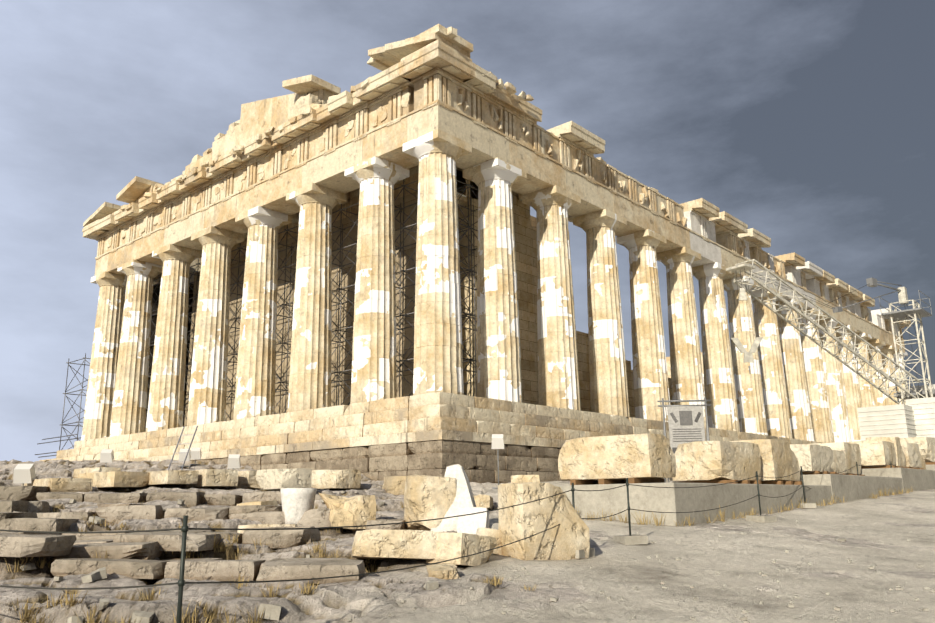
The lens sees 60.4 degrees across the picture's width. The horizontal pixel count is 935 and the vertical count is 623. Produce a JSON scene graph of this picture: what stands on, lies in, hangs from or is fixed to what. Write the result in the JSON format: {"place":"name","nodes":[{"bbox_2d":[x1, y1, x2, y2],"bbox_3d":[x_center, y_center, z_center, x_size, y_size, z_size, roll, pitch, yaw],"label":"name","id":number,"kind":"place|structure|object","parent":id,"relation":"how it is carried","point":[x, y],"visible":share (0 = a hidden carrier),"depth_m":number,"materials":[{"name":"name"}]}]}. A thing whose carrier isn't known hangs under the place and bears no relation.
{"place":"outdoors","nodes":[
{"label":"outdoors","id":0,"kind":"place"},
{"bbox_2d":[0,486,912,622],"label":"dry grass","id":1,"kind":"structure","parent":0,"point":[215,616],"depth_m":9.14,"materials":[{"name":"plant"}]},
{"bbox_2d":[0,459,934,622],"bbox_3d":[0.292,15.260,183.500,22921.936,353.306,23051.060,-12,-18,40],"label":"ground","id":2,"kind":"structure","parent":0,"point":[875,533],"depth_m":9.91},
{"bbox_2d":[168,426,197,469],"bbox_3d":[-8.160,4.028,22.910,0.443,1.561,0.719,-9,-16,30],"label":"ladder","id":3,"kind":"object","parent":2,"relation":"on","point":[183,452],"visible":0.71,"depth_m":22.98,"materials":[{"name":"silver metal"}]},
{"bbox_2d":[0,482,404,583],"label":"rock ledges","id":4,"kind":"object","parent":2,"relation":"on","point":[132,554],"visible":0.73,"depth_m":11.31,"materials":[{"name":"stone"}]},
{"bbox_2d":[35,180,477,457],"bbox_3d":[-11.095,3.973,49.420,36.980,13.100,15.700,-12,-18,40],"label":"scaffolding","id":5,"kind":"object","parent":2,"relation":"on","point":[155,295],"visible":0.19,"depth_m":40.40,"materials":[{"name":"grey metal"}]},
{"bbox_2d":[13,434,503,488],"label":"flood lights","id":6,"kind":"object","parent":2,"relation":"on","point":[24,473],"visible":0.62,"depth_m":25.34,"materials":[{"name":"white"}]},
{"bbox_2d":[39,392,821,483],"bbox_3d":[10.630,13.455,63.474,35.323,5.003,73.946,-12,-18,40],"label":"stepped temple base","id":7,"kind":"object","parent":2,"relation":"on","point":[436,434],"visible":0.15,"depth_m":30.65,"materials":[{"name":"stone"}]},
{"bbox_2d":[81,271,126,439],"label":"column","id":8,"kind":"structure","parent":7,"relation":"on","point":[102,372],"depth_m":49.90,"materials":[{"name":"stone"}]},
{"bbox_2d":[109,259,162,436],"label":"column","id":9,"kind":"structure","parent":7,"relation":"on","point":[129,402],"depth_m":47.56,"materials":[{"name":"stone"}]},
{"bbox_2d":[146,244,201,431],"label":"column","id":10,"kind":"structure","parent":7,"relation":"on","point":[166,398],"depth_m":44.79,"materials":[{"name":"stone"}]},
{"bbox_2d":[187,226,243,425],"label":"column","id":11,"kind":"structure","parent":7,"relation":"on","point":[207,392],"depth_m":42.00,"materials":[{"name":"stone"}]},
{"bbox_2d":[233,206,291,419],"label":"column","id":12,"kind":"structure","parent":7,"relation":"on","point":[255,382],"depth_m":39.23,"materials":[{"name":"stone"}]},
{"bbox_2d":[286,183,346,411],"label":"column","id":13,"kind":"structure","parent":7,"relation":"on","point":[310,375],"depth_m":36.44,"materials":[{"name":"stone"}]},
{"bbox_2d":[344,156,409,403],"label":"column","id":14,"kind":"structure","parent":7,"relation":"on","point":[377,179],"depth_m":33.65,"materials":[{"name":"stone"}]},
{"bbox_2d":[402,129,471,394],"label":"column","id":15,"kind":"structure","parent":7,"relation":"on","point":[438,355],"depth_m":31.24,"materials":[{"name":"stone"}]},
{"bbox_2d":[82,24,910,377],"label":"entablature","id":16,"kind":"structure","parent":15,"relation":"on","point":[270,152],"depth_m":39.80,"materials":[{"name":"stone"}]},
{"bbox_2d":[184,164,704,425],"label":"inner wall","id":17,"kind":"structure","parent":7,"relation":"on","point":[525,228],"depth_m":41.84,"materials":[{"name":"stone"}]},
{"bbox_2d":[457,192,466,204],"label":"column","id":18,"kind":"structure","parent":17,"relation":"on","point":[462,199],"depth_m":39.51,"materials":[{"name":"stone"}]},
{"bbox_2d":[463,157,526,402],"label":"column","id":19,"kind":"structure","parent":7,"relation":"on","point":[498,349],"depth_m":33.97,"materials":[{"name":"stone"}]},
{"bbox_2d":[522,185,580,410],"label":"column","id":20,"kind":"structure","parent":7,"relation":"on","point":[558,380],"depth_m":37.10,"materials":[{"name":"stone"}]},
{"bbox_2d":[573,209,629,417],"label":"column","id":21,"kind":"structure","parent":7,"relation":"on","point":[608,380],"depth_m":40.23,"materials":[{"name":"stone"}]},
{"bbox_2d":[616,229,669,421],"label":"column","id":22,"kind":"structure","parent":7,"relation":"on","point":[650,378],"depth_m":43.39,"materials":[{"name":"stone"}]},
{"bbox_2d":[656,247,705,426],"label":"column","id":23,"kind":"structure","parent":7,"relation":"on","point":[687,382],"depth_m":46.67,"materials":[{"name":"stone"}]},
{"bbox_2d":[692,262,739,431],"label":"column","id":24,"kind":"structure","parent":7,"relation":"on","point":[720,394],"depth_m":49.63,"materials":[{"name":"stone"}]},
{"bbox_2d":[723,276,767,434],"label":"column","id":25,"kind":"structure","parent":7,"relation":"on","point":[750,403],"depth_m":52.66,"materials":[{"name":"stone"}]},
{"bbox_2d":[751,288,791,438],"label":"column","id":26,"kind":"structure","parent":7,"relation":"on","point":[777,415],"depth_m":55.77,"materials":[{"name":"stone"}]},
{"bbox_2d":[775,299,814,441],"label":"column","id":27,"kind":"structure","parent":7,"relation":"on","point":[796,385],"depth_m":58.87,"materials":[{"name":"stone"}]},
{"bbox_2d":[797,308,833,442],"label":"column","id":28,"kind":"structure","parent":7,"relation":"on","point":[817,394],"depth_m":61.93,"materials":[{"name":"stone"}]},
{"bbox_2d":[817,318,851,442],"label":"column","id":29,"kind":"structure","parent":7,"relation":"on","point":[837,401],"depth_m":65.04,"materials":[{"name":"stone"}]},
{"bbox_2d":[835,325,861,441],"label":"column","id":30,"kind":"structure","parent":7,"relation":"on","point":[851,390],"depth_m":68.30,"materials":[{"name":"stone"}]},
{"bbox_2d":[851,332,875,406],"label":"column","id":31,"kind":"structure","parent":7,"relation":"on","point":[867,394],"depth_m":71.76,"materials":[{"name":"stone"}]},
{"bbox_2d":[867,339,888,405],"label":"column","id":32,"kind":"structure","parent":7,"relation":"on","point":[881,398],"depth_m":75.05,"materials":[{"name":"stone"}]},
{"bbox_2d":[880,345,900,404],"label":"column","id":33,"kind":"structure","parent":7,"relation":"on","point":[889,351],"depth_m":78.38,"materials":[{"name":"stone"}]},
{"bbox_2d":[893,350,908,403],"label":"column","id":34,"kind":"structure","parent":7,"relation":"on","point":[900,359],"depth_m":81.17,"materials":[{"name":"stone"}]},
{"bbox_2d":[0,461,903,622],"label":"rope barrier","id":35,"kind":"object","parent":2,"relation":"on","point":[633,539],"visible":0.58,"depth_m":8.39,"materials":[{"name":"grey metal"}]},
{"bbox_2d":[657,397,710,482],"bbox_3d":[6.962,4.260,25.652,1.700,2.956,0.592,-1,-13,1],"label":"info sign","id":36,"kind":"object","parent":2,"relation":"on","point":[686,423],"visible":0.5,"depth_m":25.54,"materials":[{"name":"grey metal"}]},
{"bbox_2d":[557,464,934,525],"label":"concrete plinth","id":37,"kind":"structure","parent":2,"relation":"on","point":[827,487],"depth_m":17.59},
{"bbox_2d":[726,259,934,403],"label":"crane","id":38,"kind":"object","parent":2,"relation":"on","point":[914,313],"visible":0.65,"depth_m":45.17,"materials":[{"name":"paint"}]},
{"bbox_2d":[857,378,934,440],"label":"site cabins","id":39,"kind":"object","parent":2,"relation":"on","point":[911,417],"visible":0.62,"depth_m":44.67,"materials":[{"name":"paint"}]},
{"bbox_2d":[0,0,934,461],"label":"sky","id":40,"kind":"structure","parent":0,"point":[810,124],"materials":[{"name":"grey"}]}
]}

